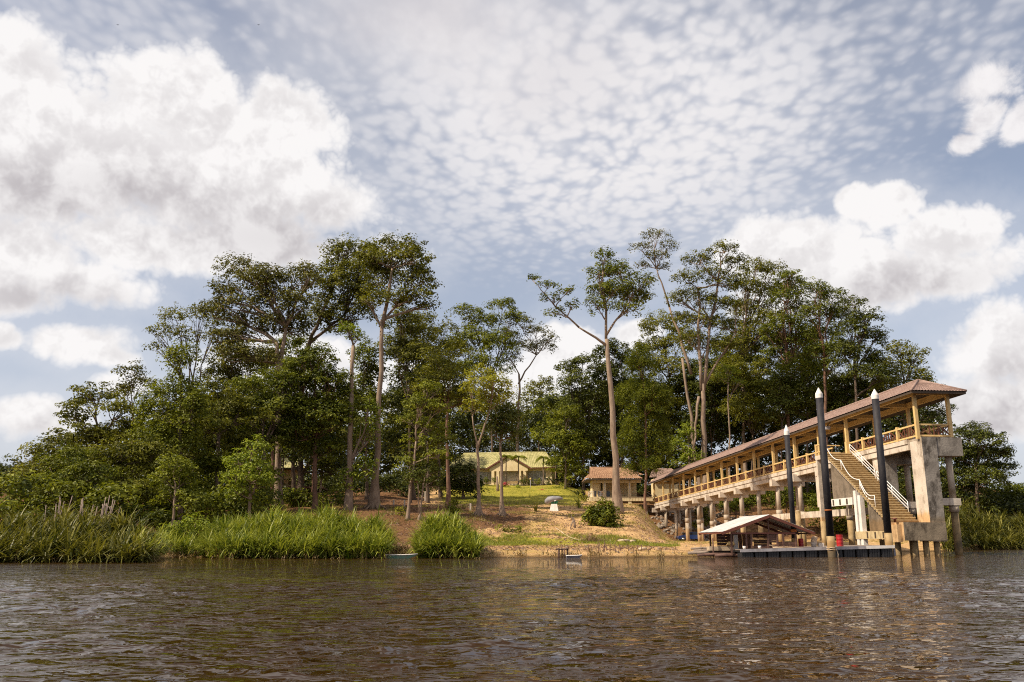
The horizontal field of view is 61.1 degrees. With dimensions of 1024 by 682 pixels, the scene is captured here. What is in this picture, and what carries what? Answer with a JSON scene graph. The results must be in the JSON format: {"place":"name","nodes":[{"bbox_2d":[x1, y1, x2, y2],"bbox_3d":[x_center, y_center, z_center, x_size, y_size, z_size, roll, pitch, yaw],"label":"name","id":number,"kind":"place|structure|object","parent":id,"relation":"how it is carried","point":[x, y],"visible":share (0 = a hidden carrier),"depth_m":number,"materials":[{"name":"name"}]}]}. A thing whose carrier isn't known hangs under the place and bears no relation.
{"place":"outdoors","nodes":[
{"label":"outdoors","id":0,"kind":"place"},
{"bbox_2d":[0,549,1023,681],"bbox_3d":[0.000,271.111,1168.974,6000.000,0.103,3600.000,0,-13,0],"label":"river","id":1,"kind":"structure","parent":0,"point":[944,616],"depth_m":12.08,"materials":[{"name":"liquid"}]},
{"bbox_2d":[386,553,417,557],"bbox_3d":[-7.288,13.797,55.519,2.517,0.385,0.767,0,-13,-1],"label":"green boat","id":2,"kind":"object","parent":1,"relation":"on","point":[402,555],"visible":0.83,"depth_m":55.22,"materials":[{"name":"white paint"}]},
{"bbox_2d":[688,550,736,554],"bbox_3d":[14.660,15.141,62.085,4.206,0.293,0.260,1,-13,-4],"label":"boat","id":3,"kind":"object","parent":1,"relation":"on","point":[695,552],"visible":0.5,"depth_m":61.94,"materials":[{"name":"wood"}]},
{"bbox_2d":[707,546,733,550],"bbox_3d":[15.015,14.802,61.856,2.100,0.280,0.700,1,-13,-3],"label":"plank bench","id":4,"kind":"object","parent":3,"relation":"on","point":[721,548],"visible":0.79,"depth_m":61.51,"materials":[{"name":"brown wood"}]},
{"bbox_2d":[698,514,814,554],"bbox_3d":[17.740,14.182,63.385,6.804,2.817,5.450,1,-13,-5],"label":"floating hut","id":5,"kind":"object","parent":1,"relation":"on","point":[768,521],"visible":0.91,"depth_m":61.77,"materials":[{"name":"metal"}]},
{"bbox_2d":[784,425,797,546],"bbox_3d":[20.054,11.914,62.112,0.400,11.863,0.394,0,-13,0],"label":"guide pile","id":6,"kind":"object","parent":1,"relation":"in","point":[789,476],"visible":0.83,"depth_m":62.38,"materials":[{"name":"black metal"}]},
{"bbox_2d":[730,545,895,556],"bbox_3d":[20.948,15.394,62.931,11.220,1.143,6.270,1,-13,-5],"label":"pontoon","id":7,"kind":"object","parent":1,"relation":"on","point":[861,551],"visible":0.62,"depth_m":60.05,"materials":[{"name":"metal"}]},
{"bbox_2d":[815,388,837,556],"bbox_3d":[21.958,10.307,60.535,0.642,14.284,0.640,3,-13,-14],"label":"guide pile","id":8,"kind":"object","parent":1,"relation":"in","point":[831,547],"visible":0.94,"depth_m":60.55,"materials":[{"name":"black metal"}]},
{"bbox_2d":[871,389,893,556],"bbox_3d":[26.505,10.535,61.815,0.540,14.417,0.532,0,-13,0],"label":"guide pile","id":9,"kind":"object","parent":1,"relation":"in","point":[888,537],"visible":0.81,"depth_m":61.94,"materials":[{"name":"black metal"}]},
{"bbox_2d":[0,484,1023,561],"bbox_3d":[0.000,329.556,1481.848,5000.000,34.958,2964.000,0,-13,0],"label":"ground","id":10,"kind":"structure","parent":0,"point":[386,497],"depth_m":90.66,"materials":[{"name":"soil"}]},
{"bbox_2d":[0,453,23,492],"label":"broadleaf tree","id":11,"kind":"object","parent":10,"relation":"on","point":[4,468],"visible":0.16,"depth_m":117.11,"materials":[{"name":"green plant"}]},
{"bbox_2d":[3,437,77,502],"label":"broadleaf tree","id":12,"kind":"object","parent":10,"relation":"on","point":[37,449],"visible":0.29,"depth_m":87.05,"materials":[{"name":"green plant"}]},
{"bbox_2d":[24,439,129,515],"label":"broadleaf tree","id":13,"kind":"object","parent":10,"relation":"on","point":[77,462],"visible":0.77,"depth_m":70.41,"materials":[{"name":"green plant"}]},
{"bbox_2d":[0,499,168,562],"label":"reeds","id":14,"kind":"object","parent":10,"relation":"on","point":[26,539],"visible":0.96,"depth_m":45.95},
{"bbox_2d":[40,381,154,482],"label":"broadleaf tree","id":15,"kind":"object","parent":10,"relation":"on","point":[96,433],"visible":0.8,"depth_m":83.17,"materials":[{"name":"green plant"}]},
{"bbox_2d":[78,432,174,509],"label":"broadleaf tree","id":16,"kind":"object","parent":10,"relation":"on","point":[137,453],"visible":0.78,"depth_m":72.92,"materials":[{"name":"green plant"}]},
{"bbox_2d":[107,358,157,442],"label":"broadleaf tree","id":17,"kind":"object","parent":10,"relation":"on","point":[130,384],"visible":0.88,"depth_m":99.68,"materials":[{"name":"green plant"}]},
{"bbox_2d":[122,519,212,559],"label":"reeds","id":18,"kind":"object","parent":10,"relation":"on","point":[178,543],"visible":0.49,"depth_m":59.86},
{"bbox_2d":[123,339,220,527],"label":"broadleaf tree","id":19,"kind":"object","parent":10,"relation":"on","point":[163,430],"visible":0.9,"depth_m":80.00,"materials":[{"name":"green plant"}]},
{"bbox_2d":[0,448,356,528],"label":"undergrowth","id":20,"kind":"object","parent":10,"relation":"on","point":[163,514],"visible":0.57,"depth_m":71.56,"materials":[{"name":"green plant"}]},
{"bbox_2d":[146,453,211,525],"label":"broadleaf tree","id":21,"kind":"object","parent":10,"relation":"on","point":[174,475],"visible":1,"depth_m":68.38,"materials":[{"name":"green plant"}]},
{"bbox_2d":[155,511,213,538],"bbox_3d":[-24.274,14.246,64.405,4.517,3.140,2.884,0,-13,0],"label":"garden bush","id":22,"kind":"object","parent":10,"relation":"on","point":[194,526],"visible":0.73,"depth_m":64.23,"materials":[{"name":"green plant"}]},
{"bbox_2d":[142,301,228,484],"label":"broadleaf tree","id":23,"kind":"object","parent":10,"relation":"on","point":[216,322],"visible":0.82,"depth_m":106.53,"materials":[{"name":"green plant"}]},
{"bbox_2d":[169,375,280,519],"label":"broadleaf tree","id":24,"kind":"object","parent":10,"relation":"on","point":[229,403],"visible":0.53,"depth_m":86.95,"materials":[{"name":"green plant"}]},
{"bbox_2d":[4,383,462,502],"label":"woodland","id":25,"kind":"object","parent":10,"relation":"on","point":[388,461],"visible":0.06,"depth_m":155.34,"materials":[{"name":"green plant"}]},
{"bbox_2d":[193,338,273,453],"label":"broadleaf tree","id":26,"kind":"object","parent":10,"relation":"on","point":[228,372],"visible":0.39,"depth_m":109.67,"materials":[{"name":"green plant"}]},
{"bbox_2d":[0,534,482,562],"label":"dead reeds","id":27,"kind":"object","parent":10,"relation":"on","point":[175,554],"visible":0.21,"depth_m":55.17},
{"bbox_2d":[217,433,280,518],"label":"broadleaf tree","id":28,"kind":"object","parent":10,"relation":"on","point":[250,478],"visible":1,"depth_m":70.88,"materials":[{"name":"green plant"}]},
{"bbox_2d":[192,250,331,508],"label":"broadleaf tree","id":29,"kind":"object","parent":10,"relation":"on","point":[291,298],"visible":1,"depth_m":101.01,"materials":[{"name":"green plant"}]},
{"bbox_2d":[213,364,316,512],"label":"broadleaf tree","id":30,"kind":"object","parent":10,"relation":"on","point":[264,398],"visible":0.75,"depth_m":91.54,"materials":[{"name":"green plant"}]},
{"bbox_2d":[252,333,326,396],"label":"broadleaf tree","id":31,"kind":"object","parent":10,"relation":"on","point":[296,341],"visible":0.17,"depth_m":117.56,"materials":[{"name":"green plant"}]},
{"bbox_2d":[188,499,403,558],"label":"reeds","id":32,"kind":"object","parent":10,"relation":"on","point":[327,531],"visible":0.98,"depth_m":56.98,"materials":[{"name":"plant"}]},
{"bbox_2d":[267,458,327,494],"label":"stilt house","id":33,"kind":"structure","parent":10,"relation":"on","point":[288,465],"depth_m":130.54,"materials":[{"name":"yellow paint"}]},
{"bbox_2d":[255,417,346,480],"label":"broadleaf tree","id":34,"kind":"object","parent":10,"relation":"on","point":[324,467],"visible":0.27,"depth_m":102.74,"materials":[{"name":"green plant"}]},
{"bbox_2d":[264,341,365,509],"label":"broadleaf tree","id":35,"kind":"object","parent":10,"relation":"on","point":[330,407],"visible":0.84,"depth_m":93.47,"materials":[{"name":"green plant"}]},
{"bbox_2d":[298,232,387,505],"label":"broadleaf tree","id":36,"kind":"object","parent":10,"relation":"on","point":[339,274],"visible":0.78,"depth_m":107.61,"materials":[{"name":"green plant"}]},
{"bbox_2d":[329,320,383,510],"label":"tall tree","id":37,"kind":"object","parent":10,"relation":"on","point":[347,483],"visible":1,"depth_m":93.09,"materials":[{"name":"green plant"}]},
{"bbox_2d":[285,466,437,496],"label":"undergrowth","id":38,"kind":"object","parent":10,"relation":"on","point":[387,480],"visible":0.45,"depth_m":128.07,"materials":[{"name":"green plant"}]},
{"bbox_2d":[339,338,391,499],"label":"broadleaf tree","id":39,"kind":"object","parent":10,"relation":"on","point":[366,382],"visible":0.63,"depth_m":118.89,"materials":[{"name":"green plant"}]},
{"bbox_2d":[274,504,475,539],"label":"grass","id":40,"kind":"structure","parent":10,"relation":"on","point":[391,509],"depth_m":88.99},
{"bbox_2d":[349,229,444,509],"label":"tall tree","id":41,"kind":"object","parent":10,"relation":"on","point":[388,266],"visible":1,"depth_m":99.26,"materials":[{"name":"green plant"}]},
{"bbox_2d":[372,334,445,499],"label":"broadleaf tree","id":42,"kind":"object","parent":10,"relation":"on","point":[396,404],"visible":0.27,"depth_m":123.26,"materials":[{"name":"green plant"}]},
{"bbox_2d":[371,304,458,502],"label":"broadleaf tree","id":43,"kind":"object","parent":10,"relation":"on","point":[411,349],"visible":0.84,"depth_m":118.33,"materials":[{"name":"green plant"}]},
{"bbox_2d":[392,364,451,502],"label":"broadleaf tree","id":44,"kind":"object","parent":10,"relation":"on","point":[407,375],"visible":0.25,"depth_m":112.19,"materials":[{"name":"green plant"}]},
{"bbox_2d":[400,456,447,519],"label":"broadleaf tree","id":45,"kind":"object","parent":10,"relation":"on","point":[421,480],"visible":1,"depth_m":83.44,"materials":[{"name":"green plant"}]},
{"bbox_2d":[393,379,457,519],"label":"broadleaf tree","id":46,"kind":"object","parent":10,"relation":"on","point":[422,438],"visible":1,"depth_m":84.41,"materials":[{"name":"green plant"}]},
{"bbox_2d":[390,310,473,496],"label":"broadleaf tree","id":47,"kind":"object","parent":10,"relation":"on","point":[444,343],"visible":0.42,"depth_m":130.91,"materials":[{"name":"green plant"}]},
{"bbox_2d":[406,350,480,507],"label":"slender tree","id":48,"kind":"object","parent":10,"relation":"on","point":[448,363],"visible":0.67,"depth_m":101.24,"materials":[{"name":"green plant"}]},
{"bbox_2d":[400,505,494,557],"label":"reeds","id":49,"kind":"object","parent":10,"relation":"on","point":[444,534],"visible":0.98,"depth_m":56.91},
{"bbox_2d":[442,497,464,515],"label":"garden bush","id":50,"kind":"object","parent":10,"relation":"on","point":[453,509],"visible":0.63,"depth_m":85.63,"materials":[{"name":"green plant"}]},
{"bbox_2d":[439,454,489,498],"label":"broadleaf tree","id":51,"kind":"object","parent":10,"relation":"on","point":[458,484],"visible":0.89,"depth_m":122.30,"materials":[{"name":"green plant"}]},
{"bbox_2d":[440,296,527,451],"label":"broadleaf tree","id":52,"kind":"object","parent":10,"relation":"on","point":[487,340],"visible":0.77,"depth_m":199.39,"materials":[{"name":"green plant"}]},
{"bbox_2d":[455,362,520,516],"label":"slender tree","id":53,"kind":"object","parent":10,"relation":"on","point":[492,398],"visible":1,"depth_m":87.81,"materials":[{"name":"green plant"}]},
{"bbox_2d":[471,397,524,516],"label":"slender tree","id":54,"kind":"object","parent":10,"relation":"on","point":[501,426],"visible":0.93,"depth_m":89.44,"materials":[{"name":"green plant"}]},
{"bbox_2d":[443,451,571,486],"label":"house","id":55,"kind":"structure","parent":10,"relation":"on","point":[531,468],"depth_m":184.19,"materials":[{"name":"paint"}]},
{"bbox_2d":[459,472,490,481],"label":"window","id":56,"kind":"structure","parent":55,"relation":"in","point":[483,474],"depth_m":185.58,"materials":[{"name":"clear glass"}]},
{"bbox_2d":[503,471,521,480],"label":"window","id":57,"kind":"structure","parent":55,"relation":"in","point":[511,476],"depth_m":184.25,"materials":[{"name":"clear glass"}]},
{"bbox_2d":[528,471,545,480],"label":"window","id":58,"kind":"structure","parent":55,"relation":"in","point":[534,475],"depth_m":183.17,"materials":[{"name":"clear glass"}]},
{"bbox_2d":[440,486,578,505],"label":"grass","id":59,"kind":"structure","parent":10,"relation":"on","point":[485,496],"depth_m":131.45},
{"bbox_2d":[494,523,524,531],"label":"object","id":60,"kind":"object","parent":10,"relation":"on","point":[515,529],"visible":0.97,"depth_m":77.28,"materials":[{"name":"green plant"}]},
{"bbox_2d":[498,312,560,451],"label":"tall tree","id":61,"kind":"object","parent":10,"relation":"on","point":[533,345],"visible":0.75,"depth_m":204.67,"materials":[{"name":"green plant"}]},
{"bbox_2d":[385,500,678,551],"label":"leaf litter","id":62,"kind":"object","parent":10,"relation":"on","point":[575,549],"visible":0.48,"depth_m":82.23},
{"bbox_2d":[513,375,561,450],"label":"broadleaf tree","id":63,"kind":"object","parent":10,"relation":"on","point":[534,392],"visible":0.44,"depth_m":223.52,"materials":[{"name":"green plant"}]},
{"bbox_2d":[529,390,576,455],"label":"broadleaf tree","id":64,"kind":"object","parent":10,"relation":"on","point":[537,411],"visible":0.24,"depth_m":190.00,"materials":[{"name":"green plant"}]},
{"bbox_2d":[545,496,562,510],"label":"sculpture","id":65,"kind":"object","parent":10,"relation":"on","point":[553,500],"visible":0.98,"depth_m":98.22,"materials":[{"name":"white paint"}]},
{"bbox_2d":[540,402,595,487],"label":"broadleaf tree","id":66,"kind":"object","parent":10,"relation":"on","point":[565,440],"visible":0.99,"depth_m":166.51,"materials":[{"name":"green plant"}]},
{"bbox_2d":[469,499,666,546],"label":"grass","id":67,"kind":"structure","parent":10,"relation":"on","point":[557,544],"depth_m":85.12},
{"bbox_2d":[482,531,680,546],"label":"grass","id":68,"kind":"structure","parent":10,"relation":"on","point":[522,537],"depth_m":73.70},
{"bbox_2d":[553,351,620,494],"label":"broadleaf tree","id":69,"kind":"object","parent":10,"relation":"on","point":[576,395],"visible":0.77,"depth_m":171.40,"materials":[{"name":"green plant"}]},
{"bbox_2d":[527,245,659,513],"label":"tall tree","id":70,"kind":"object","parent":10,"relation":"on","point":[609,289],"visible":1,"depth_m":99.37,"materials":[{"name":"green plant"}]},
{"bbox_2d":[481,541,705,556],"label":"dead twigs","id":71,"kind":"object","parent":10,"relation":"on","point":[569,553],"visible":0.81,"depth_m":60.21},
{"bbox_2d":[579,496,625,527],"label":"round bush","id":72,"kind":"object","parent":10,"relation":"on","point":[594,515],"visible":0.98,"depth_m":83.05,"materials":[{"name":"green plant"}]},
{"bbox_2d":[581,337,647,478],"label":"broadleaf tree","id":73,"kind":"object","parent":10,"relation":"on","point":[619,357],"visible":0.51,"depth_m":177.68,"materials":[{"name":"green plant"}]},
{"bbox_2d":[583,467,677,513],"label":"pavilion","id":74,"kind":"structure","parent":10,"relation":"on","point":[628,491],"depth_m":152.72,"materials":[{"name":"yellow paint"}]},
{"bbox_2d":[609,339,676,512],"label":"broadleaf tree","id":75,"kind":"object","parent":10,"relation":"on","point":[645,392],"visible":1,"depth_m":138.43,"materials":[{"name":"plant"}]},
{"bbox_2d":[627,227,700,486],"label":"tall tree","id":76,"kind":"object","parent":10,"relation":"on","point":[646,264],"visible":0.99,"depth_m":173.36,"materials":[{"name":"green plant"}]},
{"bbox_2d":[631,308,707,466],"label":"broadleaf tree","id":77,"kind":"object","parent":10,"relation":"on","point":[664,343],"visible":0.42,"depth_m":181.39,"materials":[{"name":"green plant"}]},
{"bbox_2d":[392,368,952,495],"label":"woodland","id":78,"kind":"object","parent":10,"relation":"on","point":[466,438],"visible":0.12,"depth_m":185.19,"materials":[{"name":"green plant"}]},
{"bbox_2d":[664,420,707,516],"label":"flowering shrub tree","id":79,"kind":"object","parent":10,"relation":"on","point":[688,431],"visible":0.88,"depth_m":152.48,"materials":[{"name":"green plant"}]},
{"bbox_2d":[676,532,704,540],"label":"parked car","id":80,"kind":"object","parent":10,"relation":"on","point":[693,535],"visible":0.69,"depth_m":135.82,"materials":[{"name":"blue metal"}]},
{"bbox_2d":[640,506,752,540],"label":"riprap bank","id":81,"kind":"structure","parent":10,"relation":"on","point":[662,520],"depth_m":146.83,"materials":[{"name":"stone"}]},
{"bbox_2d":[692,506,709,528],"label":"broadleaf tree","id":82,"kind":"object","parent":10,"relation":"on","point":[706,509],"visible":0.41,"depth_m":140.34,"materials":[{"name":"green plant"}]},
{"bbox_2d":[663,239,754,519],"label":"tall tree","id":83,"kind":"object","parent":10,"relation":"on","point":[712,319],"visible":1,"depth_m":157.26,"materials":[{"name":"green plant"}]},
{"bbox_2d":[681,351,747,486],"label":"broadleaf tree","id":84,"kind":"object","parent":10,"relation":"on","point":[715,417],"visible":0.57,"depth_m":172.18,"materials":[{"name":"green plant"}]},
{"bbox_2d":[712,362,748,508],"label":"tall tree","id":85,"kind":"object","parent":10,"relation":"on","point":[738,380],"visible":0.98,"depth_m":160.03,"materials":[{"name":"green plant"}]},
{"bbox_2d":[703,332,763,479],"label":"broadleaf tree","id":86,"kind":"object","parent":10,"relation":"on","point":[727,354],"visible":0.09,"depth_m":184.60,"materials":[{"name":"green plant"}]},
{"bbox_2d":[716,498,756,518],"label":"broadleaf tree","id":87,"kind":"object","parent":10,"relation":"on","point":[733,504],"visible":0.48,"depth_m":147.07,"materials":[{"name":"green plant"}]},
{"bbox_2d":[707,353,786,496],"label":"broadleaf tree","id":88,"kind":"object","parent":10,"relation":"on","point":[735,406],"visible":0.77,"depth_m":166.15,"materials":[{"name":"green plant"}]},
{"bbox_2d":[716,255,797,475],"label":"broadleaf tree","id":89,"kind":"object","parent":10,"relation":"on","point":[748,334],"visible":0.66,"depth_m":174.24,"materials":[{"name":"green plant"}]},
{"bbox_2d":[751,367,815,503],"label":"broadleaf tree","id":90,"kind":"object","parent":10,"relation":"on","point":[792,386],"visible":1,"depth_m":160.98,"materials":[{"name":"green plant"}]},
{"bbox_2d":[766,487,807,535],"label":"broadleaf tree","id":91,"kind":"object","parent":10,"relation":"on","point":[784,504],"visible":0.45,"depth_m":141.50,"materials":[{"name":"green plant"}]},
{"bbox_2d":[755,268,821,503],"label":"broadleaf tree","id":92,"kind":"object","parent":10,"relation":"on","point":[789,359],"visible":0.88,"depth_m":166.79,"materials":[{"name":"green plant"}]},
{"bbox_2d":[647,379,966,554],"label":"covered pier","id":93,"kind":"structure","parent":10,"relation":"on","point":[855,483],"depth_m":78.30,"materials":[{"name":"concrete"}]},
{"bbox_2d":[779,354,835,499],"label":"broadleaf tree","id":94,"kind":"object","parent":10,"relation":"on","point":[803,406],"visible":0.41,"depth_m":166.77,"materials":[{"name":"green plant"}]},
{"bbox_2d":[777,325,837,489],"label":"broadleaf tree","id":95,"kind":"object","parent":10,"relation":"on","point":[832,372],"visible":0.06,"depth_m":183.57,"materials":[{"name":"green plant"}]},
{"bbox_2d":[709,480,906,532],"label":"undergrowth","id":96,"kind":"object","parent":10,"relation":"on","point":[840,525],"visible":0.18,"depth_m":147.53,"materials":[{"name":"green plant"}]},
{"bbox_2d":[804,493,837,540],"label":"broadleaf tree","id":97,"kind":"object","parent":10,"relation":"on","point":[812,503],"visible":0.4,"depth_m":140.00,"materials":[{"name":"green plant"}]},
{"bbox_2d":[793,279,857,497],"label":"broadleaf tree","id":98,"kind":"object","parent":10,"relation":"on","point":[832,313],"visible":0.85,"depth_m":160.22,"materials":[{"name":"green plant"}]},
{"bbox_2d":[812,368,899,446],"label":"broadleaf tree","id":99,"kind":"object","parent":10,"relation":"on","point":[842,392],"visible":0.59,"depth_m":162.54,"materials":[{"name":"green plant"}]},
{"bbox_2d":[825,294,901,447],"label":"broadleaf tree","id":100,"kind":"object","parent":10,"relation":"on","point":[850,347],"visible":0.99,"depth_m":152.36,"materials":[{"name":"green plant"}]},
{"bbox_2d":[866,339,937,501],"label":"broadleaf tree","id":101,"kind":"object","parent":10,"relation":"on","point":[918,370],"visible":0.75,"depth_m":158.74,"materials":[{"name":"green plant"}]},
{"bbox_2d":[881,383,958,439],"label":"broadleaf tree","id":102,"kind":"object","parent":10,"relation":"on","point":[936,413],"visible":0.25,"depth_m":145.67,"materials":[{"name":"green plant"}]},
{"bbox_2d":[869,464,1023,525],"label":"woodland","id":103,"kind":"object","parent":10,"relation":"on","point":[992,502],"visible":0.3,"depth_m":141.28,"materials":[{"name":"green plant"}]},
{"bbox_2d":[930,499,1023,550],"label":"reeds","id":104,"kind":"object","parent":10,"relation":"on","point":[991,532],"visible":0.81,"depth_m":116.50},
{"bbox_2d":[938,420,1021,515],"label":"broadleaf tree","id":105,"kind":"object","parent":10,"relation":"on","point":[977,450],"visible":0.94,"depth_m":138.02,"materials":[{"name":"green plant"}]},
{"bbox_2d":[973,478,1023,522],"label":"broadleaf tree","id":106,"kind":"object","parent":10,"relation":"on","point":[1015,487],"visible":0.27,"depth_m":147.07,"materials":[{"name":"green plant"}]},
{"bbox_2d":[0,0,1023,490],"label":"sky","id":107,"kind":"structure","parent":0,"point":[874,149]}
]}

